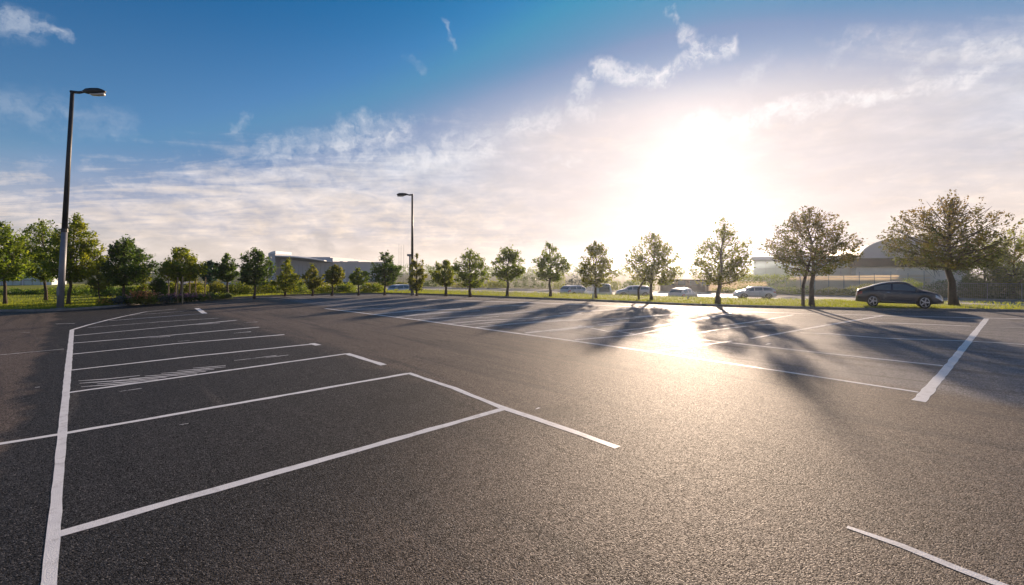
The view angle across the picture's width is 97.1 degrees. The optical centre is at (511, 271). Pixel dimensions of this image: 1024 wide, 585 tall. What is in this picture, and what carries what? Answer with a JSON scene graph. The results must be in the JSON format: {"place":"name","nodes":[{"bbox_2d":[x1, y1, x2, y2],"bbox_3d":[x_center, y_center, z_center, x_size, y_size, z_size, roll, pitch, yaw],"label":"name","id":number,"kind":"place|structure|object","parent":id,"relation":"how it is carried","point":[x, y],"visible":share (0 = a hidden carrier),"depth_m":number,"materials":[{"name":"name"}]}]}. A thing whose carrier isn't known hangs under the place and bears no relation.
{"place":"outdoors","nodes":[
{"label":"outdoors","id":0,"kind":"place"},
{"bbox_2d":[0,294,1023,584],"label":"parking lot","id":1,"kind":"structure","parent":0,"point":[714,472],"depth_m":5.32,"materials":[{"name":"grey asphalt"}]},
{"bbox_2d":[0,433,59,444],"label":"parking line","id":2,"kind":"object","parent":1,"relation":"on","point":[13,441],"visible":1,"depth_m":5.50,"materials":[{"name":"paint"}]},
{"bbox_2d":[41,330,73,584],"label":"edge line","id":3,"kind":"object","parent":1,"relation":"on","point":[50,560],"visible":1,"depth_m":4.20,"materials":[{"name":"paint"}]},
{"bbox_2d":[123,291,140,304],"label":"flower clump","id":4,"kind":"object","parent":1,"relation":"on","point":[130,297],"visible":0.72,"depth_m":26.73,"materials":[{"name":"green plant"}]},
{"bbox_2d":[129,289,149,304],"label":"flower clump","id":5,"kind":"object","parent":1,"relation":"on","point":[136,299],"visible":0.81,"depth_m":26.91,"materials":[{"name":"green plant"}]},
{"bbox_2d":[138,288,157,304],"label":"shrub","id":6,"kind":"object","parent":1,"relation":"on","point":[146,296],"visible":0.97,"depth_m":27.18,"materials":[{"name":"green plant"}]},
{"bbox_2d":[76,334,283,353],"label":"parking line","id":7,"kind":"object","parent":1,"relation":"on","point":[179,343],"visible":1,"depth_m":12.98,"materials":[{"name":"paint"}]},
{"bbox_2d":[70,344,310,370],"bbox_3d":[-7.368,2.047,11.099,4.984,0.001,0.211,0,0,-43],"label":"parking line","id":8,"kind":"object","parent":1,"relation":"on","point":[191,356],"visible":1,"depth_m":10.85,"materials":[{"name":"paint"}]},
{"bbox_2d":[68,353,345,392],"bbox_3d":[-5.789,2.047,9.415,0.133,0.001,4.938,0,0,43],"label":"parking line","id":9,"kind":"object","parent":1,"relation":"on","point":[204,373],"visible":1,"depth_m":9.05,"materials":[{"name":"paint"}]},
{"bbox_2d":[62,373,406,434],"bbox_3d":[-3.870,2.047,7.372,4.910,0.001,0.138,0,0,-43],"label":"parking line","id":10,"kind":"object","parent":1,"relation":"on","point":[80,430],"visible":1,"depth_m":6.89,"materials":[{"name":"paint"}]},
{"bbox_2d":[58,408,502,536],"bbox_3d":[-1.829,2.047,5.132,4.691,0.001,0.135,0,0,-43],"label":"parking line","id":11,"kind":"object","parent":1,"relation":"on","point":[91,524],"visible":1,"depth_m":4.40,"materials":[{"name":"paint"}]},
{"bbox_2d":[322,264,345,295],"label":"tree","id":12,"kind":"object","parent":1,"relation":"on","point":[334,274],"visible":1,"depth_m":37.32,"materials":[{"name":"green plant"}]},
{"bbox_2d":[348,267,369,295],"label":"tree","id":13,"kind":"object","parent":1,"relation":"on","point":[359,279],"visible":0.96,"depth_m":37.79,"materials":[{"name":"green plant"}]},
{"bbox_2d":[346,353,386,364],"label":"bay end line","id":14,"kind":"object","parent":1,"relation":"on","point":[365,359],"visible":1,"depth_m":10.48,"materials":[{"name":"paint"}]},
{"bbox_2d":[0,293,1023,311],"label":"kerb","id":15,"kind":"structure","parent":1,"relation":"on","point":[694,304],"depth_m":25.53,"materials":[{"name":"concrete"}]},
{"bbox_2d":[407,372,619,447],"bbox_3d":[-0.433,2.047,7.178,0.185,0.001,5.085,0,0,-40],"label":"bay end line","id":16,"kind":"object","parent":1,"relation":"on","point":[544,421],"visible":1,"depth_m":6.42,"materials":[{"name":"paint"}]},
{"bbox_2d":[324,308,917,391],"bbox_3d":[-1.556,2.047,16.374,24.265,0.001,0.495,0,0,45],"label":"parking line","id":17,"kind":"object","parent":1,"relation":"on","point":[659,352],"visible":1,"depth_m":10.98,"materials":[{"name":"paint"}]},
{"bbox_2d":[575,323,693,339],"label":"parking line","id":18,"kind":"object","parent":1,"relation":"on","point":[637,333],"visible":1,"depth_m":14.85,"materials":[{"name":"paint"}]},
{"bbox_2d":[578,313,731,331],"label":"parking line","id":19,"kind":"object","parent":1,"relation":"on","point":[663,324],"visible":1,"depth_m":17.35,"materials":[{"name":"paint"}]},
{"bbox_2d":[651,341,730,351],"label":"parking line","id":20,"kind":"object","parent":1,"relation":"on","point":[691,346],"visible":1,"depth_m":12.29,"materials":[{"name":"paint"}]},
{"bbox_2d":[426,299,1019,318],"bbox_3d":[8.239,2.047,25.378,32.444,0.001,1.772,0,0,26],"label":"lot edge line","id":21,"kind":"object","parent":1,"relation":"on","point":[714,310],"visible":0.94,"depth_m":23.53,"materials":[{"name":"paint"}]},
{"bbox_2d":[751,315,885,338],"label":"parking line","id":22,"kind":"object","parent":1,"relation":"on","point":[819,326],"visible":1,"depth_m":16.73,"materials":[{"name":"paint"}]},
{"bbox_2d":[735,343,942,365],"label":"parking line","id":23,"kind":"object","parent":1,"relation":"on","point":[840,354],"visible":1,"depth_m":10.98,"materials":[{"name":"paint"}]},
{"bbox_2d":[846,526,1007,584],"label":"bay end line","id":24,"kind":"object","parent":1,"relation":"on","point":[950,565],"visible":1,"depth_m":3.22,"materials":[{"name":"paint"}]},
{"bbox_2d":[912,318,987,401],"bbox_3d":[13.457,2.047,13.326,18.775,0.001,0.190,0,0,-41],"label":"row end line","id":25,"kind":"object","parent":1,"relation":"on","point":[926,392],"visible":1,"depth_m":9.41,"materials":[{"name":"paint"}]},
{"bbox_2d":[0,284,1023,308],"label":"lawn","id":26,"kind":"structure","parent":0,"point":[26,287],"depth_m":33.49,"materials":[{"name":"green plant"}]},
{"bbox_2d":[0,221,39,304],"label":"tree","id":27,"kind":"object","parent":26,"relation":"on","point":[10,249],"visible":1,"depth_m":26.29,"materials":[{"name":"green plant"}]},
{"bbox_2d":[0,287,41,294],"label":"shrub","id":28,"kind":"object","parent":26,"relation":"on","point":[12,291],"visible":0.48,"depth_m":37.35,"materials":[{"name":"green plant"}]},
{"bbox_2d":[0,257,65,284],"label":"white building","id":29,"kind":"structure","parent":26,"relation":"on","point":[26,281],"depth_m":63.15,"materials":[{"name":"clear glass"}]},
{"bbox_2d":[23,280,40,284],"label":"window","id":30,"kind":"structure","parent":29,"relation":"in","point":[25,282],"depth_m":63.22,"materials":[{"name":"glass"}]},
{"bbox_2d":[17,287,72,294],"bbox_3d":[-39.251,1.723,38.320,3.365,0.831,3.408,0,0,0],"label":"shrub","id":31,"kind":"object","parent":26,"relation":"on","point":[51,290],"visible":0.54,"depth_m":37.68,"materials":[{"name":"green plant"}]},
{"bbox_2d":[13,218,78,300],"bbox_3d":[-31.272,-0.721,30.227,3.178,5.553,3.366,0,0,0],"label":"tree","id":32,"kind":"object","parent":26,"relation":"on","point":[36,248],"visible":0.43,"depth_m":29.72,"materials":[{"name":"green plant"}]},
{"bbox_2d":[39,212,109,303],"bbox_3d":[-25.453,-0.689,26.220,3.016,5.490,2.988,0,0,0],"label":"tree","id":33,"kind":"object","parent":26,"relation":"on","point":[86,251],"visible":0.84,"depth_m":25.93,"materials":[{"name":"green plant"}]},
{"bbox_2d":[54,285,97,295],"bbox_3d":[-34.977,1.578,36.636,2.635,1.028,2.990,0,0,0],"label":"shrub","id":34,"kind":"object","parent":26,"relation":"on","point":[80,291],"visible":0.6,"depth_m":36.19,"materials":[{"name":"green plant"}]},
{"bbox_2d":[51,88,105,308],"bbox_3d":[-22.574,-3.752,23.642,2.622,11.622,0.510,0,0,0],"label":"street lamp","id":35,"kind":"object","parent":26,"relation":"on","point":[60,291],"visible":0.95,"depth_m":23.56,"materials":[{"name":"metal"}]},
{"bbox_2d":[85,263,113,302],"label":"tree","id":36,"kind":"object","parent":26,"relation":"on","point":[101,284],"visible":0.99,"depth_m":25.76,"materials":[{"name":"green plant"}]},
{"bbox_2d":[95,295,113,305],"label":"flower clump","id":37,"kind":"object","parent":26,"relation":"on","point":[103,301],"visible":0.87,"depth_m":25.63,"materials":[{"name":"green plant"}]},
{"bbox_2d":[85,286,130,296],"bbox_3d":[-31.339,1.569,35.139,2.495,1.068,2.793,0,0,0],"label":"shrub","id":38,"kind":"object","parent":26,"relation":"on","point":[109,292],"visible":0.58,"depth_m":34.64,"materials":[{"name":"green plant"}]},
{"bbox_2d":[109,296,127,305],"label":"flower clump","id":39,"kind":"object","parent":26,"relation":"on","point":[115,300],"visible":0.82,"depth_m":26.34,"materials":[{"name":"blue plant"}]},
{"bbox_2d":[92,234,159,295],"bbox_3d":[-24.858,-0.173,28.952,3.634,4.498,3.444,0,0,0],"label":"tree","id":40,"kind":"object","parent":26,"relation":"on","point":[124,264],"visible":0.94,"depth_m":28.68,"materials":[{"name":"green plant"}]},
{"bbox_2d":[114,285,140,295],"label":"shrub","id":41,"kind":"object","parent":26,"relation":"on","point":[128,289],"visible":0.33,"depth_m":32.01,"materials":[{"name":"green plant"}]},
{"bbox_2d":[136,264,151,291],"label":"tree","id":42,"kind":"object","parent":26,"relation":"on","point":[145,285],"visible":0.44,"depth_m":31.12,"materials":[{"name":"green plant"}]},
{"bbox_2d":[148,274,167,296],"bbox_3d":[-24.370,1.066,31.169,1.147,1.960,1.122,0,0,0],"label":"shrub","id":43,"kind":"object","parent":26,"relation":"on","point":[158,285],"visible":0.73,"depth_m":31.04,"materials":[{"name":"green plant"}]},
{"bbox_2d":[156,294,173,303],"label":"flower clump","id":44,"kind":"object","parent":26,"relation":"on","point":[163,299],"visible":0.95,"depth_m":27.94,"materials":[{"name":"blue plant"}]},
{"bbox_2d":[165,281,185,295],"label":"shrub","id":45,"kind":"object","parent":26,"relation":"on","point":[172,290],"visible":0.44,"depth_m":34.23,"materials":[{"name":"green plant"}]},
{"bbox_2d":[154,245,208,301],"bbox_3d":[-21.993,0.155,29.978,3.071,3.814,3.000,0,0,0],"label":"tree","id":46,"kind":"object","parent":26,"relation":"on","point":[190,269],"visible":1,"depth_m":29.74,"materials":[{"name":"green plant"}]},
{"bbox_2d":[183,281,208,294],"bbox_3d":[-24.673,1.302,35.159,2.098,1.586,1.948,0,0,16],"label":"shrub","id":47,"kind":"object","parent":26,"relation":"on","point":[200,290],"visible":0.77,"depth_m":34.86,"materials":[{"name":"green plant"}]},
{"bbox_2d":[200,259,218,286],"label":"tree","id":48,"kind":"object","parent":26,"relation":"on","point":[209,276],"visible":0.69,"depth_m":38.18,"materials":[{"name":"green plant"}]},
{"bbox_2d":[204,280,230,293],"bbox_3d":[-25.072,1.388,38.451,2.023,1.390,2.079,0,0,0],"label":"shrub","id":49,"kind":"object","parent":26,"relation":"on","point":[217,287],"visible":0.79,"depth_m":38.05,"materials":[{"name":"green plant"}]},
{"bbox_2d":[210,253,239,292],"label":"tree","id":50,"kind":"object","parent":26,"relation":"on","point":[222,270],"visible":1,"depth_m":34.93,"materials":[{"name":"green plant"}]},
{"bbox_2d":[222,281,253,293],"bbox_3d":[-23.574,1.417,39.350,2.361,1.438,2.576,0,0,0],"label":"shrub","id":51,"kind":"object","parent":26,"relation":"on","point":[238,287],"visible":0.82,"depth_m":38.95,"materials":[{"name":"green plant"}]},
{"bbox_2d":[237,247,279,298],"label":"tree","id":52,"kind":"object","parent":26,"relation":"on","point":[257,273],"visible":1,"depth_m":33.39,"materials":[{"name":"green plant"}]},
{"bbox_2d":[252,279,281,292],"bbox_3d":[-21.741,1.391,40.427,2.442,1.394,2.519,0,0,20],"label":"shrub","id":53,"kind":"object","parent":26,"relation":"on","point":[271,288],"visible":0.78,"depth_m":39.87,"materials":[{"name":"green plant"}]},
{"bbox_2d":[270,257,303,295],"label":"tree","id":54,"kind":"object","parent":26,"relation":"on","point":[287,282],"visible":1,"depth_m":36.47,"materials":[{"name":"green plant"}]},
{"bbox_2d":[286,281,308,291],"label":"shrub","id":55,"kind":"object","parent":26,"relation":"on","point":[302,287],"visible":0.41,"depth_m":42.19,"materials":[{"name":"green plant"}]},
{"bbox_2d":[301,263,324,295],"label":"tree","id":56,"kind":"object","parent":26,"relation":"on","point":[313,283],"visible":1,"depth_m":37.23,"materials":[{"name":"green plant"}]},
{"bbox_2d":[308,282,336,291],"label":"shrub","id":57,"kind":"object","parent":26,"relation":"on","point":[327,287],"visible":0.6,"depth_m":41.52,"materials":[{"name":"green plant"}]},
{"bbox_2d":[334,281,356,291],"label":"shrub","id":58,"kind":"object","parent":26,"relation":"on","point":[349,287],"visible":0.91,"depth_m":41.97,"materials":[{"name":"green plant"}]},
{"bbox_2d":[357,282,383,291],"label":"shrub","id":59,"kind":"object","parent":26,"relation":"on","point":[376,287],"visible":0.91,"depth_m":42.00,"materials":[{"name":"green plant"}]},
{"bbox_2d":[364,250,402,294],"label":"tree","id":60,"kind":"object","parent":26,"relation":"on","point":[392,271],"visible":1,"depth_m":38.19,"materials":[{"name":"green plant"}]},
{"bbox_2d":[397,193,414,294],"bbox_3d":[-9.020,-2.301,38.456,1.540,8.702,0.459,0,0,0],"label":"street lamp","id":61,"kind":"object","parent":26,"relation":"on","point":[411,256],"visible":0.86,"depth_m":38.38,"materials":[{"name":"metal"}]},
{"bbox_2d":[406,253,427,295],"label":"tree","id":62,"kind":"object","parent":26,"relation":"on","point":[417,285],"visible":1,"depth_m":37.38,"materials":[{"name":"green plant"}]},
{"bbox_2d":[428,260,457,295],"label":"tree","id":63,"kind":"object","parent":26,"relation":"on","point":[441,276],"visible":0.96,"depth_m":36.93,"materials":[{"name":"green plant"}]},
{"bbox_2d":[450,248,490,296],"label":"tree","id":64,"kind":"object","parent":26,"relation":"on","point":[470,276],"visible":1,"depth_m":35.70,"materials":[{"name":"green plant"}]},
{"bbox_2d":[489,244,526,295],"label":"tree","id":65,"kind":"object","parent":26,"relation":"on","point":[512,257],"visible":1,"depth_m":34.91,"materials":[{"name":"green plant"}]},
{"bbox_2d":[531,242,570,296],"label":"tree","id":66,"kind":"object","parent":26,"relation":"on","point":[544,272],"visible":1,"depth_m":34.14,"materials":[{"name":"green plant"}]},
{"bbox_2d":[577,240,619,297],"bbox_3d":[6.101,-0.062,32.337,3.157,4.271,2.846,0,0,23],"label":"tree","id":67,"kind":"object","parent":26,"relation":"on","point":[589,266],"visible":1,"depth_m":31.98,"materials":[{"name":"green plant"}]},
{"bbox_2d":[624,231,682,299],"bbox_3d":[9.486,-0.316,30.537,3.952,4.780,3.799,0,0,0],"label":"tree","id":68,"kind":"object","parent":26,"relation":"on","point":[651,273],"visible":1,"depth_m":30.24,"materials":[{"name":"green plant"}]},
{"bbox_2d":[686,217,755,303],"bbox_3d":[12.743,-0.597,27.168,4.105,5.325,3.856,0,0,0],"label":"tree","id":69,"kind":"object","parent":26,"relation":"on","point":[735,263],"visible":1,"depth_m":26.86,"materials":[{"name":"green plant"}]},
{"bbox_2d":[757,206,869,306],"bbox_3d":[16.608,-0.832,25.248,5.058,5.778,5.409,0,0,0],"label":"tree","id":70,"kind":"object","parent":26,"relation":"on","point":[819,254],"visible":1,"depth_m":24.48,"materials":[{"name":"green plant"}]},
{"bbox_2d":[855,281,943,308],"bbox_3d":[20.998,1.247,24.668,3.632,1.406,2.146,0,0,37],"label":"parked car","id":71,"kind":"object","parent":26,"relation":"on","point":[899,292],"visible":0.98,"depth_m":24.04,"materials":[{"name":"black paint"}]},
{"bbox_2d":[876,189,1023,305],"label":"tree","id":72,"kind":"object","parent":26,"relation":"on","point":[959,253],"visible":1,"depth_m":25.34,"materials":[{"name":"green plant"}]},
{"bbox_2d":[0,0,1023,273],"label":"sky","id":73,"kind":"structure","parent":0,"point":[220,127],"materials":[{"name":"blue"}]},
{"bbox_2d":[66,273,1023,305],"bbox_3d":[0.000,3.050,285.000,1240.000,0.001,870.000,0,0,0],"label":"ground","id":74,"kind":"structure","parent":0,"point":[619,279],"depth_m":133.50,"materials":[{"name":"green plant"}]},
{"bbox_2d":[268,251,374,281],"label":"grey hall","id":75,"kind":"structure","parent":74,"relation":"on","point":[300,264],"depth_m":130.00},
{"bbox_2d":[333,261,393,281],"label":"wing","id":76,"kind":"structure","parent":74,"relation":"on","point":[349,267],"depth_m":131.49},
{"bbox_2d":[387,284,415,291],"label":"parked car","id":77,"kind":"object","parent":74,"relation":"on","point":[400,287],"visible":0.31,"depth_m":55.97,"materials":[{"name":"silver paint"}]},
{"bbox_2d":[485,280,506,287],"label":"scrub","id":78,"kind":"object","parent":74,"relation":"on","point":[500,283],"visible":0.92,"depth_m":80.97,"materials":[{"name":"green plant"}]},
{"bbox_2d":[509,275,552,288],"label":"hedge","id":79,"kind":"object","parent":74,"relation":"on","point":[542,285],"visible":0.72,"depth_m":78.89,"materials":[{"name":"green plant"}]},
{"bbox_2d":[551,273,565,288],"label":"hedge","id":80,"kind":"object","parent":74,"relation":"on","point":[560,282],"visible":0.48,"depth_m":75.17,"materials":[{"name":"green plant"}]},
{"bbox_2d":[113,262,1023,275],"bbox_3d":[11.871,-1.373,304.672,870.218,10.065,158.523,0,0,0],"label":"woods","id":81,"kind":"object","parent":74,"relation":"on","point":[531,270],"visible":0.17,"depth_m":302.45,"materials":[{"name":"green plant"}]},
{"bbox_2d":[560,285,585,293],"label":"parked car","id":82,"kind":"object","parent":74,"relation":"on","point":[577,289],"visible":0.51,"depth_m":52.93,"materials":[{"name":"silver paint"}]},
{"bbox_2d":[565,274,587,288],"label":"scrub","id":83,"kind":"object","parent":74,"relation":"on","point":[572,281],"visible":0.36,"depth_m":74.15,"materials":[{"name":"green plant"}]},
{"bbox_2d":[583,283,612,294],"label":"parked car","id":84,"kind":"object","parent":74,"relation":"on","point":[604,289],"visible":0.4,"depth_m":41.32,"materials":[{"name":"white paint"}]},
{"bbox_2d":[600,278,621,289],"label":"scrub","id":85,"kind":"object","parent":74,"relation":"on","point":[614,285],"visible":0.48,"depth_m":70.69,"materials":[{"name":"green plant"}]},
{"bbox_2d":[615,285,652,295],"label":"parked car","id":86,"kind":"object","parent":74,"relation":"on","point":[632,289],"visible":0.71,"depth_m":52.23,"materials":[{"name":"silver paint"}]},
{"bbox_2d":[621,280,655,289],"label":"scrub","id":87,"kind":"object","parent":74,"relation":"on","point":[626,283],"visible":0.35,"depth_m":69.75,"materials":[{"name":"green plant"}]},
{"bbox_2d":[668,288,697,296],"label":"parked car","id":88,"kind":"object","parent":74,"relation":"on","point":[682,292],"visible":0.52,"depth_m":44.18,"materials":[{"name":"beige paint"}]},
{"bbox_2d":[708,280,785,290],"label":"hedge","id":89,"kind":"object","parent":74,"relation":"on","point":[711,286],"depth_m":67.84,"materials":[{"name":"green plant"}]},
{"bbox_2d":[731,273,765,291],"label":"hedge","id":90,"kind":"object","parent":74,"relation":"on","point":[756,278],"visible":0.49,"depth_m":61.53,"materials":[{"name":"green plant"}]},
{"bbox_2d":[760,273,796,293],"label":"hedge","id":91,"kind":"object","parent":74,"relation":"on","point":[774,279],"visible":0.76,"depth_m":59.45,"materials":[{"name":"green plant"}]},
{"bbox_2d":[783,285,815,294],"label":"scrub","id":92,"kind":"object","parent":74,"relation":"on","point":[795,292],"visible":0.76,"depth_m":58.14,"materials":[{"name":"green plant"}]},
{"bbox_2d":[751,256,850,286],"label":"glass building","id":93,"kind":"structure","parent":74,"relation":"on","point":[762,265],"depth_m":79.63,"materials":[{"name":"white"}]},
{"bbox_2d":[814,287,853,295],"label":"scrub","id":94,"kind":"object","parent":74,"relation":"on","point":[836,293],"visible":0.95,"depth_m":56.15,"materials":[{"name":"green plant"}]},
{"bbox_2d":[786,272,930,293],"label":"panel fence","id":95,"kind":"object","parent":74,"relation":"on","point":[823,282],"visible":0.52,"depth_m":60.73,"materials":[{"name":"grey metal"}]},
{"bbox_2d":[829,237,967,291],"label":"vaulted hall","id":96,"kind":"structure","parent":74,"relation":"on","point":[875,260],"depth_m":69.98,"materials":[{"name":"grey metal"}]},
{"bbox_2d":[903,277,932,291],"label":"scrub","id":97,"kind":"object","parent":74,"relation":"on","point":[915,285],"visible":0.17,"depth_m":52.52,"materials":[{"name":"green plant"}]},
{"bbox_2d":[925,279,962,297],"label":"scrub","id":98,"kind":"object","parent":74,"relation":"on","point":[940,289],"visible":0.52,"depth_m":51.76,"materials":[{"name":"green plant"}]},
{"bbox_2d":[956,274,998,297],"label":"scrub","id":99,"kind":"object","parent":74,"relation":"on","point":[969,280],"visible":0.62,"depth_m":50.41,"materials":[{"name":"green plant"}]},
{"bbox_2d":[951,240,1020,296],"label":"tree","id":100,"kind":"object","parent":74,"relation":"on","point":[984,272],"visible":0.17,"depth_m":52.35,"materials":[{"name":"green plant"}]},
{"bbox_2d":[979,228,1023,298],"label":"tree","id":101,"kind":"object","parent":74,"relation":"on","point":[1014,272],"visible":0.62,"depth_m":49.17,"materials":[{"name":"green plant"}]},
{"bbox_2d":[982,275,1023,298],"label":"scrub","id":102,"kind":"object","parent":74,"relation":"on","point":[1009,290],"visible":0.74,"depth_m":49.09,"materials":[{"name":"green plant"}]},
{"bbox_2d":[148,281,1023,305],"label":"road","id":103,"kind":"structure","parent":0,"point":[825,297],"depth_m":56.54,"materials":[{"name":"grey asphalt"}]},
{"bbox_2d":[148,282,1023,305],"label":"road shoulder","id":104,"kind":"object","parent":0,"point":[726,297],"depth_m":52.11},
{"bbox_2d":[733,286,776,298],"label":"parked car","id":105,"kind":"object","parent":104,"relation":"on","point":[760,291],"visible":0.97,"depth_m":49.46,"materials":[{"name":"silver paint"}]},
{"bbox_2d":[179,281,1023,300],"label":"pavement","id":106,"kind":"structure","parent":0,"point":[728,293],"depth_m":58.73,"materials":[{"name":"grey concrete"}]},
{"bbox_2d":[923,282,1021,299],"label":"wire fence","id":107,"kind":"object","parent":106,"relation":"on","point":[987,290],"visible":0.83,"depth_m":49.22,"materials":[{"name":"metal"}]},
{"bbox_2d":[660,279,709,291],"bbox_3d":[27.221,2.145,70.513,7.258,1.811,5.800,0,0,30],"label":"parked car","id":108,"kind":"object","parent":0,"point":[692,285],"visible":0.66,"depth_m":68.02,"materials":[{"name":"white paint"}]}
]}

